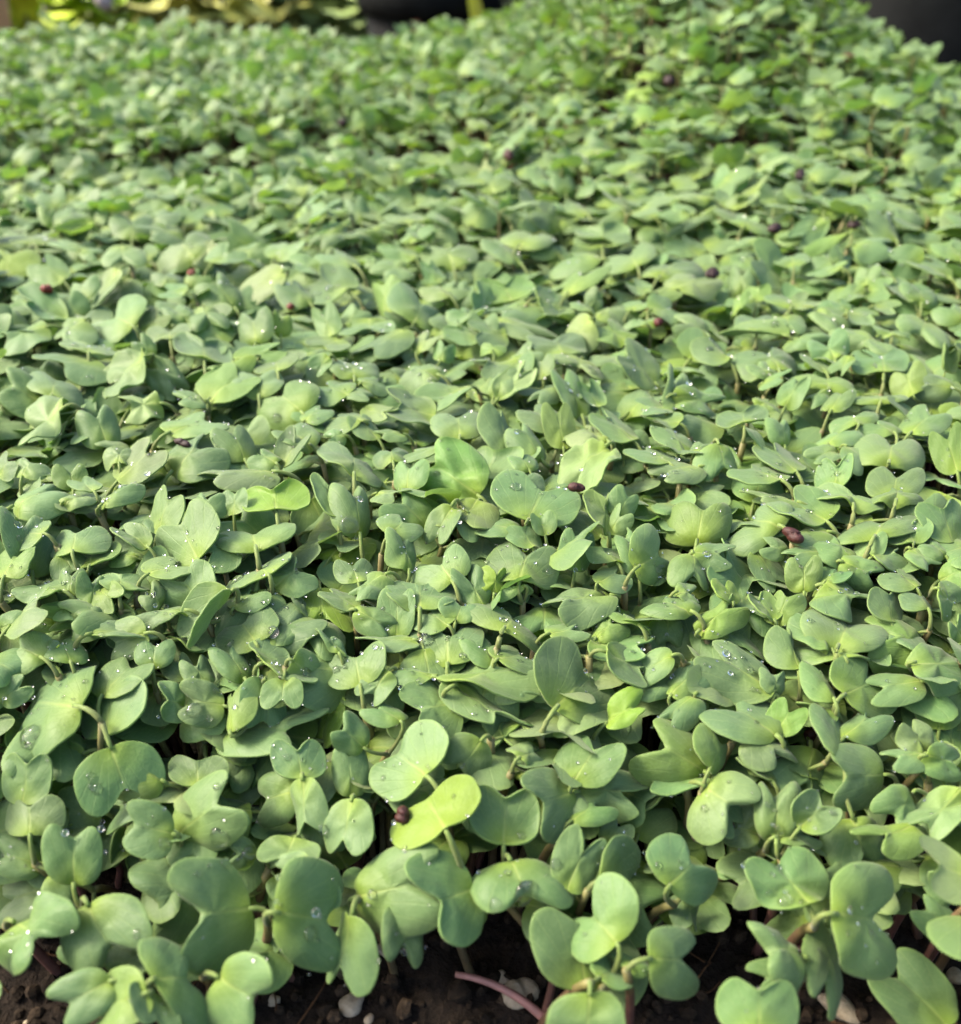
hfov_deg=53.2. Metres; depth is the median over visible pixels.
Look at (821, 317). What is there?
seedling
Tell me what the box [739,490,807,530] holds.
seedling
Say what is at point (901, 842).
seedling
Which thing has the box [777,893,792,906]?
water drop
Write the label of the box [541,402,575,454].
seedling
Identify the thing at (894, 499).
seedling
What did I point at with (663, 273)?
seedling
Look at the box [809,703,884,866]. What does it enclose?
seedling
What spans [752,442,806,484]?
seedling
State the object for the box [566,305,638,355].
seedling
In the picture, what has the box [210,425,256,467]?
seedling
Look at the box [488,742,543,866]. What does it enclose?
seedling
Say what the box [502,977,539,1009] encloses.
perlite chunk
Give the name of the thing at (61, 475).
seedling
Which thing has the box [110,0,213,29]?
weed plant
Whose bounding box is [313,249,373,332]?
seedling
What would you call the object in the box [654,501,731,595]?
seedling
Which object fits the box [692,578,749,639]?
seedling
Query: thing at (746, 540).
seedling
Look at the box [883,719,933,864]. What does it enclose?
seedling
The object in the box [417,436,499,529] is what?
seedling
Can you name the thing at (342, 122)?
seed coat
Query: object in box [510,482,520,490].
water drop
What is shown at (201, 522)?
seedling
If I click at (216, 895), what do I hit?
seedling
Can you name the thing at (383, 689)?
seedling
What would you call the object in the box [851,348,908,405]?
seedling
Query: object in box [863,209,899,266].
seedling
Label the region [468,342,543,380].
seedling
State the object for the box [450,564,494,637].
seedling
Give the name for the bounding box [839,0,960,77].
plant pot
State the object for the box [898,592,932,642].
seedling
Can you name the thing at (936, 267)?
seedling
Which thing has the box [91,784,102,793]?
water drop
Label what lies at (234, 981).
seedling
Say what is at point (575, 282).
seedling
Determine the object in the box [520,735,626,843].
seedling
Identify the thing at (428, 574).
seedling
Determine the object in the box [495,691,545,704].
seedling
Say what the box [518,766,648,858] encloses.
seedling
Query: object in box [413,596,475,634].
seedling
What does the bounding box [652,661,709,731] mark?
seedling
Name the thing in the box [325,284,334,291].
water drop
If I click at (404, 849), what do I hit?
water drop
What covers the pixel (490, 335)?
seedling
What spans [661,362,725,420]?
seedling
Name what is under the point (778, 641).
seedling
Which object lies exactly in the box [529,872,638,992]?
seedling
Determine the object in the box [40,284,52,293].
seed coat
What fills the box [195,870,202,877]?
water drop
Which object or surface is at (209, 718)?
water drop
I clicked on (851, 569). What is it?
water drop
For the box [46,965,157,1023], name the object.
seedling
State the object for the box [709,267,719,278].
seed coat
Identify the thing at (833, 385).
seedling
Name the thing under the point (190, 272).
seed coat
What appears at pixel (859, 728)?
seedling
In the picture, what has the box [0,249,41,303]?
seedling
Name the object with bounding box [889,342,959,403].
seedling
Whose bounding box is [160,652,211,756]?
seedling
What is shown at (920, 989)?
seedling
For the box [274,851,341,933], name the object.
seedling
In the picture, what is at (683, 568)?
seedling
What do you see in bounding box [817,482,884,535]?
seedling
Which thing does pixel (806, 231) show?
seedling
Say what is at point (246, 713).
seedling
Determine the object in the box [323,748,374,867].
seedling
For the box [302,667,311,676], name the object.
water drop
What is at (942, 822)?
seedling
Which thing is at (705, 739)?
seedling
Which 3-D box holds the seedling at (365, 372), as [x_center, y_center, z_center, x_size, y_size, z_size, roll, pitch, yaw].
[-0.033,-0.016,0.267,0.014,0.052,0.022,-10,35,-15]
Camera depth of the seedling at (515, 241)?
0.35 m
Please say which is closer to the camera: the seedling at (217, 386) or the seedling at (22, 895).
the seedling at (22, 895)
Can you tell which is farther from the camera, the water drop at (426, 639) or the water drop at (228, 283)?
the water drop at (228, 283)
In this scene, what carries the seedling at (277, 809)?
on the soil bed
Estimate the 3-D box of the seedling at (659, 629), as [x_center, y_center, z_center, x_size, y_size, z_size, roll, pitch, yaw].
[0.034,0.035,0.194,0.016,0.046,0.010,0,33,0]
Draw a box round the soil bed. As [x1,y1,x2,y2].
[0,50,960,1023]
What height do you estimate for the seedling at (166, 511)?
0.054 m
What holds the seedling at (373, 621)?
on the soil bed
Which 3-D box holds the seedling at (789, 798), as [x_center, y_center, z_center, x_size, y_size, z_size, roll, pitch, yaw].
[0.050,0.062,0.164,0.011,0.037,0.013,-28,42,-35]
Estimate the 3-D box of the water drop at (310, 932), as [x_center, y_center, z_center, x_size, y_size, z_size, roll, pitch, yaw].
[-0.025,0.063,0.142,0.002,0.002,0.002,0,33,0]
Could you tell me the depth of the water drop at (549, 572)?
0.19 m
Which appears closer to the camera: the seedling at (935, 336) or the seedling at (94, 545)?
the seedling at (94, 545)
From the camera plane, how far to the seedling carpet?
0.35 m
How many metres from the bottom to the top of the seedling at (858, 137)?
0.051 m
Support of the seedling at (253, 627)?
on the soil bed
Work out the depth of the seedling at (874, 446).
0.22 m
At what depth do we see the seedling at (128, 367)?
0.25 m
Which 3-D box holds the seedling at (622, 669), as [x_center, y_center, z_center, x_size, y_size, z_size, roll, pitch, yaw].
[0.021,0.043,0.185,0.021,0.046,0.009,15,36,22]
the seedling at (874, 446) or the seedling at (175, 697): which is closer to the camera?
the seedling at (175, 697)
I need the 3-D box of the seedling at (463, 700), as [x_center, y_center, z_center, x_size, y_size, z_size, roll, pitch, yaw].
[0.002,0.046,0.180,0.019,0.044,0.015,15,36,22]
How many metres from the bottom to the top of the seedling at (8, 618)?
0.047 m
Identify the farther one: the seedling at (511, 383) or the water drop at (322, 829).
the seedling at (511, 383)
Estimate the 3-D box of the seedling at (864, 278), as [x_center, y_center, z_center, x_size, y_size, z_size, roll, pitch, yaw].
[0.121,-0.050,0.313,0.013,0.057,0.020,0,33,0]
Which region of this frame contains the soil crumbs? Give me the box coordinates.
[0,528,960,1023]
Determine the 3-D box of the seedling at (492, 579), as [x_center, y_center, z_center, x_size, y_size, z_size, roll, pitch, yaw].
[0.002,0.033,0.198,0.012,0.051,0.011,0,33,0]
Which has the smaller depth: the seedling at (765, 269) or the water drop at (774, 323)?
the water drop at (774, 323)
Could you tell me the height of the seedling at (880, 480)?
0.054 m
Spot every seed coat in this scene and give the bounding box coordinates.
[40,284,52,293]
[174,438,189,446]
[187,269,195,275]
[286,303,294,309]
[338,118,347,127]
[503,148,513,161]
[568,482,584,491]
[653,318,662,326]
[664,75,674,85]
[705,269,716,278]
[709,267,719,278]
[767,223,781,233]
[782,527,803,543]
[795,168,804,180]
[796,940,802,952]
[803,727,816,740]
[843,53,854,62]
[846,220,861,229]
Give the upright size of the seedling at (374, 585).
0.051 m
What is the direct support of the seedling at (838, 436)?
on the soil bed
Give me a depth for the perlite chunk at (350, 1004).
0.16 m
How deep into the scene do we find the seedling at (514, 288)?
0.30 m
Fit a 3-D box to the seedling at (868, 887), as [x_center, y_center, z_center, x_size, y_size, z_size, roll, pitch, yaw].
[0.053,0.070,0.152,0.024,0.036,0.018,0,33,0]
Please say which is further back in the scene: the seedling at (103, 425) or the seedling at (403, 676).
the seedling at (103, 425)
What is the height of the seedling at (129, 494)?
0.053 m
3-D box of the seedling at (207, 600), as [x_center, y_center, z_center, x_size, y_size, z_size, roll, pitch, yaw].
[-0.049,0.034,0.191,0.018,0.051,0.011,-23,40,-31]
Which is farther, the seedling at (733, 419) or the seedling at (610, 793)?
the seedling at (733, 419)
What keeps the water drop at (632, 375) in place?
on the seedling at (649, 367)
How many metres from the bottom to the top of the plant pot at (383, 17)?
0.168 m
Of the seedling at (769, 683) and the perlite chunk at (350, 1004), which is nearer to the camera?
the perlite chunk at (350, 1004)
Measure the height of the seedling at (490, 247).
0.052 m
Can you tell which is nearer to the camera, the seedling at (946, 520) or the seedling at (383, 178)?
the seedling at (946, 520)
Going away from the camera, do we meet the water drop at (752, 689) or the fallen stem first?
the fallen stem
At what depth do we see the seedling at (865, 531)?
0.19 m
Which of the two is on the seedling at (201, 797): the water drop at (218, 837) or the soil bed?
the water drop at (218, 837)
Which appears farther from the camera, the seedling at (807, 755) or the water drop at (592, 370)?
the water drop at (592, 370)
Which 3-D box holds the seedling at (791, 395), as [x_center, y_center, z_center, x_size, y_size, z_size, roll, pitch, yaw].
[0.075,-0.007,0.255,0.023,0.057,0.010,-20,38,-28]
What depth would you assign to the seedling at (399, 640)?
0.18 m
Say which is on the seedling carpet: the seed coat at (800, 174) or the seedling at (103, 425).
the seed coat at (800, 174)
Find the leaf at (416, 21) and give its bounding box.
[413,20,419,32]
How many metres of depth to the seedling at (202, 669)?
0.17 m
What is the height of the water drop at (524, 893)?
0.004 m
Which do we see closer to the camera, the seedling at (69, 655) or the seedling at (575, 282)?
the seedling at (69, 655)
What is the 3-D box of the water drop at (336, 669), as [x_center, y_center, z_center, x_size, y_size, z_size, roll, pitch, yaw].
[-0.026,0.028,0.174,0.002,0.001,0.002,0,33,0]
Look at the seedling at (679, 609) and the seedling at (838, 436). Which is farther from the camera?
the seedling at (838, 436)
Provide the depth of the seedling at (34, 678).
0.18 m
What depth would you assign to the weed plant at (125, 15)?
1.21 m
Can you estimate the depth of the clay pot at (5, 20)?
1.00 m
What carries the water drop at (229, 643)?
on the seedling at (253, 627)
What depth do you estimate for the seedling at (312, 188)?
0.41 m
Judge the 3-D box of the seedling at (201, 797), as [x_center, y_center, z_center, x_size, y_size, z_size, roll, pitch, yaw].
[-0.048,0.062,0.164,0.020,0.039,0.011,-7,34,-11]
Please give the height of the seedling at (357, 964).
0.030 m
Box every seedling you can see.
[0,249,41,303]
[0,320,62,356]
[0,366,42,460]
[0,484,69,575]
[0,506,53,633]
[0,546,35,612]
[0,610,21,636]
[0,674,34,767]
[0,834,107,972]
[0,880,152,928]
[0,891,80,978]
[1,752,87,897]
[3,182,38,214]
[5,794,79,905]
[11,579,87,621]
[16,282,98,350]
[16,630,95,680]
[18,395,119,529]
[19,520,92,580]
[19,666,165,883]
[20,620,157,710]
[26,353,107,408]
[41,823,152,971]
[44,639,88,673]
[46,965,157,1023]
[50,526,121,575]
[51,463,96,526]
[51,741,97,794]
[58,786,124,829]
[59,340,115,398]
[59,568,101,622]
[60,663,94,753]
[66,476,145,540]
[75,404,120,469]
[75,571,124,639]
[78,436,168,577]
[81,657,153,746]
[89,264,143,307]
[95,294,171,343]
[99,573,165,639]
[101,213,153,269]
[103,347,189,401]
[104,747,167,857]
[104,945,146,974]
[105,556,189,648]
[106,782,257,851]
[108,615,207,759]
[109,822,140,870]
[110,522,157,557]
[118,391,180,450]
[122,769,249,859]
[128,858,199,944]
[128,937,209,1023]
[134,639,181,755]
[136,412,229,506]
[136,606,220,637]
[138,580,196,746]
[140,433,230,503]
[150,485,185,546]
[155,498,241,596]
[157,232,229,274]
[157,680,200,752]
[159,559,216,628]
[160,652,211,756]
[166,755,229,865]
[167,856,343,1007]
[172,331,233,419]
[172,363,261,421]
[176,581,271,647]
[177,678,246,761]
[179,654,258,823]
[185,342,287,395]
[193,272,242,317]
[197,469,322,563]
[198,706,328,759]
[199,951,273,1023]
[208,638,317,683]
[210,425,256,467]
[214,522,296,636]
[215,602,327,669]
[226,552,318,598]
[226,676,286,737]
[226,757,254,793]
[232,370,292,541]
[239,241,305,305]
[242,478,310,560]
[247,352,298,413]
[247,425,310,552]
[256,380,334,564]
[256,832,320,868]
[257,771,350,872]
[260,648,319,709]
[270,739,328,834]
[271,423,329,483]
[273,310,292,347]
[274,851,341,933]
[304,262,365,341]
[304,301,350,351]
[305,186,331,225]
[305,441,381,535]
[310,472,345,586]
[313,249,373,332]
[315,628,348,709]
[315,696,345,748]
[316,381,373,412]
[317,588,397,743]
[319,404,398,453]
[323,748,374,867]
[326,867,397,996]
[328,482,370,611]
[328,641,402,853]
[329,359,388,397]
[330,703,406,858]
[333,558,373,641]
[338,304,395,346]
[346,842,440,968]
[348,527,415,601]
[351,326,419,359]
[354,666,405,813]
[355,588,419,657]
[369,719,454,838]
[372,275,442,339]
[373,159,421,188]
[376,514,423,581]
[385,387,472,444]
[385,580,460,686]
[390,774,484,981]
[391,668,441,685]
[395,412,480,464]
[398,364,490,402]
[399,681,463,738]
[408,625,484,713]
[410,543,470,605]
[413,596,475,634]
[414,382,503,411]
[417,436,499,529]
[419,245,478,283]
[423,498,478,544]
[436,661,540,726]
[442,721,538,856]
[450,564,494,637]
[457,603,541,742]
[459,637,532,674]
[464,636,614,748]
[467,319,520,349]
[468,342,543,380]
[468,784,573,912]
[470,280,557,341]
[474,470,581,611]
[476,275,553,326]
[477,402,508,449]
[480,239,530,278]
[481,565,518,614]
[484,542,559,614]
[486,360,537,405]
[487,231,556,277]
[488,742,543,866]
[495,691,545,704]
[504,404,557,473]
[518,188,551,234]
[518,623,590,789]
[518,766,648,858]
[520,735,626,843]
[524,285,566,323]
[526,332,589,379]
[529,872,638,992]
[537,956,633,1023]
[538,801,618,862]
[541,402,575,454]
[542,566,632,630]
[542,824,606,1012]
[550,233,630,280]
[550,369,589,427]
[552,354,604,401]
[555,265,611,305]
[557,425,621,575]
[558,510,605,540]
[558,527,594,630]
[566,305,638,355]
[571,146,622,182]
[573,221,630,265]
[575,834,641,920]
[576,641,647,688]
[577,635,652,661]
[582,489,633,565]
[582,617,630,667]
[584,819,634,909]
[586,383,649,475]
[588,410,665,498]
[591,686,644,771]
[592,523,668,631]
[596,319,675,388]
[602,242,655,299]
[609,611,655,726]
[611,926,698,1023]
[614,527,652,619]
[616,337,663,394]
[623,447,730,497]
[625,582,699,687]
[628,718,712,796]
[635,261,705,311]
[640,596,755,795]
[640,647,694,795]
[644,273,723,331]
[645,771,761,845]
[646,833,717,931]
[647,461,721,484]
[650,425,709,488]
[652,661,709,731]
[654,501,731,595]
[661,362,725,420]
[665,615,750,777]
[667,543,735,590]
[690,332,760,395]
[691,723,743,840]
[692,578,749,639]
[693,640,779,710]
[699,697,808,757]
[706,538,751,591]
[715,405,774,461]
[715,977,799,1023]
[718,319,830,389]
[719,739,797,771]
[722,805,822,885]
[727,463,830,548]
[728,264,756,341]
[729,501,825,566]
[729,532,784,593]
[731,348,831,431]
[734,171,771,215]
[735,757,805,855]
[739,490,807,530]
[744,846,897,981]
[745,921,811,997]
[747,590,806,674]
[749,237,782,348]
[749,667,784,804]
[751,781,842,956]
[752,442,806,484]
[763,294,814,344]
[763,376,811,442]
[763,555,867,664]
[763,625,806,728]
[766,484,840,537]
[766,908,842,1020]
[769,305,851,336]
[770,728,825,793]
[774,526,846,547]
[781,546,821,567]
[786,613,835,690]
[787,195,854,253]
[790,374,853,417]
[790,565,852,745]
[794,608,888,744]
[796,701,874,750]
[799,653,896,748]
[800,245,850,280]
[800,712,894,790]
[803,232,891,294]
[805,847,919,939]
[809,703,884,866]
[812,536,884,593]
[814,453,853,520]
[815,411,878,447]
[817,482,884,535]
[825,395,908,423]
[827,328,928,361]
[830,743,922,811]
[831,488,923,533]
[837,515,915,576]
[840,132,897,169]
[849,823,950,906]
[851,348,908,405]
[852,404,952,483]
[853,420,925,472]
[854,264,892,305]
[854,531,907,572]
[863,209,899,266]
[864,615,960,697]
[865,466,925,581]
[865,673,926,721]
[867,586,902,625]
[867,947,958,1023]
[870,784,960,840]
[877,569,939,624]
[879,742,960,821]
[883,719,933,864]
[885,683,960,824]
[888,517,941,571]
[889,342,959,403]
[895,314,950,354]
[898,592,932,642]
[905,254,960,304]
[910,894,952,937]
[912,373,960,491]
[914,498,960,542]
[923,557,960,621]
[927,870,949,971]
[928,421,960,563]
[948,614,960,668]
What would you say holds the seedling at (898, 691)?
on the soil bed
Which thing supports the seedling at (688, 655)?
on the soil bed
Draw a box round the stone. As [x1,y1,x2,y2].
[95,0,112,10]
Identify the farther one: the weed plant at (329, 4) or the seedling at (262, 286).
the weed plant at (329, 4)
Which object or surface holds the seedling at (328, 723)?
on the soil bed
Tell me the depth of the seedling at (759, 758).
0.16 m
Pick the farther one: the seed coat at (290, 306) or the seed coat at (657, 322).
the seed coat at (290, 306)
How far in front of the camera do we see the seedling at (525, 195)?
0.37 m
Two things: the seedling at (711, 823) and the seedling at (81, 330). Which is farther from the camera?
the seedling at (81, 330)
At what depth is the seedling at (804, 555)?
0.19 m
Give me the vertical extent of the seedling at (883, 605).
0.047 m
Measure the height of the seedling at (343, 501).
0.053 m
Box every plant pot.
[357,0,521,37]
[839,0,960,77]
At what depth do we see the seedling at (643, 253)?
0.33 m
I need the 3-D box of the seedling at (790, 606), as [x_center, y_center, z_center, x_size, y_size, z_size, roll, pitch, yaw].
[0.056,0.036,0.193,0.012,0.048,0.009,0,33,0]
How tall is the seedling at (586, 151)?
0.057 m
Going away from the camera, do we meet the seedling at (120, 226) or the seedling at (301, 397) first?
the seedling at (301, 397)
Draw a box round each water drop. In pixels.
[14,521,22,527]
[16,535,22,541]
[19,724,40,747]
[46,639,60,649]
[86,773,94,779]
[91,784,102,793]
[131,928,139,938]
[150,591,155,597]
[158,837,169,848]
[185,702,201,716]
[188,395,196,399]
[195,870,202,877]
[206,715,212,721]
[210,827,227,846]
[213,687,218,693]
[213,783,220,790]
[220,857,230,868]
[225,280,231,285]
[225,639,233,648]
[231,575,243,583]
[241,845,255,859]
[268,625,278,638]
[273,413,279,421]
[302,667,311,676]
[304,926,317,941]
[318,824,327,834]
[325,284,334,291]
[332,665,340,673]
[339,515,359,532]
[402,846,406,852]
[416,677,422,683]
[417,633,433,645]
[470,710,476,716]
[489,897,500,911]
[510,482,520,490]
[514,880,536,906]
[516,831,524,839]
[546,568,553,576]
[551,858,561,870]
[588,368,595,373]
[630,372,635,378]
[656,565,666,577]
[700,804,708,812]
[702,550,710,556]
[749,687,755,691]
[767,889,773,896]
[771,320,778,326]
[774,824,783,835]
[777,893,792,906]
[807,618,814,622]
[829,809,836,815]
[847,566,854,572]
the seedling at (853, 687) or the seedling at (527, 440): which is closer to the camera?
the seedling at (853, 687)
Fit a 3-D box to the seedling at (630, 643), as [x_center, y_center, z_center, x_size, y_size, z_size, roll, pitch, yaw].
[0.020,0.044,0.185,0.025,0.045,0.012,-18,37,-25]
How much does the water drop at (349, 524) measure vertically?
0.003 m
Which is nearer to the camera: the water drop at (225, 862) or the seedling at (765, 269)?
the water drop at (225, 862)
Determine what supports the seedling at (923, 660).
on the soil bed
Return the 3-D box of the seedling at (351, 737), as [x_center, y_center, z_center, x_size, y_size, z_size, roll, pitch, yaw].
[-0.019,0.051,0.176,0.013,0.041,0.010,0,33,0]
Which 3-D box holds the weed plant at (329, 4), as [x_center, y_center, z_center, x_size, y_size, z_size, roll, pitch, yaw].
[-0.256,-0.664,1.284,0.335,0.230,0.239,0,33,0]
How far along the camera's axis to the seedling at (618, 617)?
0.18 m
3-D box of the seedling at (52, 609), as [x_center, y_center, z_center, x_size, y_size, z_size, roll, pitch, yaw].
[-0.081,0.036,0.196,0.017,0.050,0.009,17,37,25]
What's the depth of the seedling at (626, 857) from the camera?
0.15 m
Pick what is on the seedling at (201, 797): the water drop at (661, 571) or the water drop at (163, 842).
the water drop at (163, 842)
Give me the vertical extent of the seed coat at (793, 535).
0.003 m
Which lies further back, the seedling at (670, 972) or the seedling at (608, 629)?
the seedling at (608, 629)
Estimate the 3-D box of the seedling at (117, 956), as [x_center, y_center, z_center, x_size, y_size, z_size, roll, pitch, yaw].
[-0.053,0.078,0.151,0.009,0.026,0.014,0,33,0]
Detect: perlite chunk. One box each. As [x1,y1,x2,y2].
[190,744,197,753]
[268,994,280,1006]
[338,993,363,1016]
[364,1013,373,1023]
[377,943,384,957]
[498,969,508,983]
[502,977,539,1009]
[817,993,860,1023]
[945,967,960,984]
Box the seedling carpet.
[0,0,960,1014]
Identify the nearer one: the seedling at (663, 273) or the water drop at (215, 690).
the water drop at (215, 690)
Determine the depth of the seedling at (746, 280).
0.31 m
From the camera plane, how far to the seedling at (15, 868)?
0.15 m
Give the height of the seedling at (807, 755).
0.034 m
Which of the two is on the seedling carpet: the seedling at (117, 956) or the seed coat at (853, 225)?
the seed coat at (853, 225)
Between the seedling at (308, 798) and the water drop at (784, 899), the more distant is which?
the seedling at (308, 798)
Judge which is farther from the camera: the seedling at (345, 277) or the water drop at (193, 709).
the seedling at (345, 277)
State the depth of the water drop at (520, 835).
0.15 m
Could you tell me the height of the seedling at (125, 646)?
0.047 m
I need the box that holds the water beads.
[0,2,960,1014]
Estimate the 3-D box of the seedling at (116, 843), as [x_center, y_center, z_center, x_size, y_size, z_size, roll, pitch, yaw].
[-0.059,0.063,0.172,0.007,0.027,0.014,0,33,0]
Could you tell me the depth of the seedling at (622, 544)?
0.19 m
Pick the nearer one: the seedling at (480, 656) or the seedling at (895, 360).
the seedling at (480, 656)
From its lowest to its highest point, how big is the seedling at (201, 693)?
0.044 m
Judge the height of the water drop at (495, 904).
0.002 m
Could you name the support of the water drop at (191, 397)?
on the seedling at (217, 386)
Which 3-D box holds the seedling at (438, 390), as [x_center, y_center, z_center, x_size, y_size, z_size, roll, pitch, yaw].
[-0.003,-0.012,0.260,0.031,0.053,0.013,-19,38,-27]
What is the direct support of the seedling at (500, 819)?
on the soil bed
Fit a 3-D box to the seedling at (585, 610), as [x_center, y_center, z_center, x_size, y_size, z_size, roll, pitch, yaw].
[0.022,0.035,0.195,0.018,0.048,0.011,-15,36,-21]
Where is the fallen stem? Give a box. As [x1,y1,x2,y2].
[455,971,543,1019]
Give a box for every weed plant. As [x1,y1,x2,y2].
[8,0,121,85]
[41,0,163,73]
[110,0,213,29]
[121,0,320,46]
[215,0,352,46]
[273,0,368,51]
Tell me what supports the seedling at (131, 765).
on the soil bed
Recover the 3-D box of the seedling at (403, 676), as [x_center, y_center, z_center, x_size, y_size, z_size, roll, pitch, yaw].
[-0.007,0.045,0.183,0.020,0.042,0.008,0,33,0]
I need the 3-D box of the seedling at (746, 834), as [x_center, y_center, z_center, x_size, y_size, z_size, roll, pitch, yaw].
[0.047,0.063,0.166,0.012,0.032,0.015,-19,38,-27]
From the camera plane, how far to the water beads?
0.18 m
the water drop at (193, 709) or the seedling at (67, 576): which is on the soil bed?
the seedling at (67, 576)
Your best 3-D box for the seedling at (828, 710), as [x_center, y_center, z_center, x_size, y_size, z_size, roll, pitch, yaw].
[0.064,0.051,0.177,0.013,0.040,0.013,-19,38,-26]
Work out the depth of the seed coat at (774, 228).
0.33 m
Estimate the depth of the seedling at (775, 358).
0.26 m
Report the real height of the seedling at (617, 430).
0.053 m
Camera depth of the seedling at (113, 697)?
0.17 m
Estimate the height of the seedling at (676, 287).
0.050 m
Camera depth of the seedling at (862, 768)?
0.16 m
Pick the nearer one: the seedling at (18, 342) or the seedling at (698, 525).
the seedling at (698, 525)
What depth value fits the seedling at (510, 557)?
0.19 m
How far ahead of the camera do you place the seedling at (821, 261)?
0.32 m
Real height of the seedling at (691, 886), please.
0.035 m
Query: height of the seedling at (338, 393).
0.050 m
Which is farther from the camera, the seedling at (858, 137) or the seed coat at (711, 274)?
the seedling at (858, 137)
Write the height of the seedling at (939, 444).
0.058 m
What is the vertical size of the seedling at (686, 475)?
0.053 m
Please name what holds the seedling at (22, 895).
on the soil bed
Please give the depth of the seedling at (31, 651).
0.17 m
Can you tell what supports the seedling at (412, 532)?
on the soil bed
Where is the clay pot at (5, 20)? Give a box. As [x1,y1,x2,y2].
[0,0,11,28]
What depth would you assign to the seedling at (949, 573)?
0.18 m
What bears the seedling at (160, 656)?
on the soil bed
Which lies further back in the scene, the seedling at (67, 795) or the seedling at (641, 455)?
the seedling at (641, 455)
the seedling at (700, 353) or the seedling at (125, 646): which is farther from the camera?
the seedling at (700, 353)
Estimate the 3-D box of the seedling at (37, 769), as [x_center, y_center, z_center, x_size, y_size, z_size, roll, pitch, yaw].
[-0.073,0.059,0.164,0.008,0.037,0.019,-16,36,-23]
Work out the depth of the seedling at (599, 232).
0.35 m
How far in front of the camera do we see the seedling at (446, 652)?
0.18 m
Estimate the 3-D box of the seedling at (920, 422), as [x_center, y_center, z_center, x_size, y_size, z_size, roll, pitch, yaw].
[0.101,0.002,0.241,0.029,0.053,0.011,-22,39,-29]
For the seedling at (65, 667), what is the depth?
0.18 m
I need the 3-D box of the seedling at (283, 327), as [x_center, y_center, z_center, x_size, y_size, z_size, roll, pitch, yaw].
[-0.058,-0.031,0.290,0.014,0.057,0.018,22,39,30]
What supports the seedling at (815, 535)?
on the soil bed
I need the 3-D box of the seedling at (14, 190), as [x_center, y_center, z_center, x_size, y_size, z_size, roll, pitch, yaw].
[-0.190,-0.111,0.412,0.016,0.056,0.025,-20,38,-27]
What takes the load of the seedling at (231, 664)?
on the soil bed
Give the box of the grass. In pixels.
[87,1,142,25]
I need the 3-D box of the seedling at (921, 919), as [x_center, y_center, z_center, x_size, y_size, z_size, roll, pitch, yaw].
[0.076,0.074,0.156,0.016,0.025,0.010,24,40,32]
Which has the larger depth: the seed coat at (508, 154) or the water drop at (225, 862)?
the seed coat at (508, 154)
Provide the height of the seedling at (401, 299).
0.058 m
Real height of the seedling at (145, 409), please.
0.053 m
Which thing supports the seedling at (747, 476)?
on the soil bed
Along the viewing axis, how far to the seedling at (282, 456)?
0.22 m
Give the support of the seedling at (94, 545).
on the soil bed
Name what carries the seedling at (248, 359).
on the soil bed
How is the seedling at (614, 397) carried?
on the soil bed
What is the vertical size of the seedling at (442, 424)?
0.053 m
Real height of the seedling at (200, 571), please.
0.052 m
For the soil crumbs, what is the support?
on the soil bed
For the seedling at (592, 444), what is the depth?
0.22 m
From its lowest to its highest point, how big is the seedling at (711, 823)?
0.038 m
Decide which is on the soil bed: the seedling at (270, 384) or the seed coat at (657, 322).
the seedling at (270, 384)
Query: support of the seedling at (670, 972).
on the soil bed
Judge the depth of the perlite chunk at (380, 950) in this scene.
0.17 m
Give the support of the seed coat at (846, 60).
on the seedling carpet
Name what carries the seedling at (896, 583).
on the soil bed
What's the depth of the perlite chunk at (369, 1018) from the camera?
0.16 m
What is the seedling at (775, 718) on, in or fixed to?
on the soil bed
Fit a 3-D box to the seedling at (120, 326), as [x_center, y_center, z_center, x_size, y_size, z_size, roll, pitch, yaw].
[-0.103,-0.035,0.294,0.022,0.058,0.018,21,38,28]
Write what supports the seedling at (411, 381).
on the soil bed
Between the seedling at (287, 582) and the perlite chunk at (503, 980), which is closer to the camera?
the perlite chunk at (503, 980)
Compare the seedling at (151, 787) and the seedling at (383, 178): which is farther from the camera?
the seedling at (383, 178)
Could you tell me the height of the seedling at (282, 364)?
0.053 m
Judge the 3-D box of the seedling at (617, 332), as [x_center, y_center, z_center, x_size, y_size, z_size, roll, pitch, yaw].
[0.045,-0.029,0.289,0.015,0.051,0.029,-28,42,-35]
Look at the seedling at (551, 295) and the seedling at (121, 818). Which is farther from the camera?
the seedling at (551, 295)
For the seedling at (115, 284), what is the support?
on the soil bed
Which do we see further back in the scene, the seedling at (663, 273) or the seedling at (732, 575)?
the seedling at (663, 273)
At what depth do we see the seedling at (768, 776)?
0.16 m
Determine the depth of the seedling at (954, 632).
0.18 m
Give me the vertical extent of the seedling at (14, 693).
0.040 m
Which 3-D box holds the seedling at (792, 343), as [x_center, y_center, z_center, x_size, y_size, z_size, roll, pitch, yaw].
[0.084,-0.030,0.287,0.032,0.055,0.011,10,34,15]
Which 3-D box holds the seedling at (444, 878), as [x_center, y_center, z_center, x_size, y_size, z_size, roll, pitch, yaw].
[-0.005,0.065,0.156,0.015,0.041,0.023,-11,35,-16]
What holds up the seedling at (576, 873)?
on the soil bed
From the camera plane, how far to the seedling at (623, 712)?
0.17 m
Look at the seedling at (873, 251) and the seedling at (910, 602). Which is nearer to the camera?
the seedling at (910, 602)
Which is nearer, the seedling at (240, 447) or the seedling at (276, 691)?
the seedling at (276, 691)

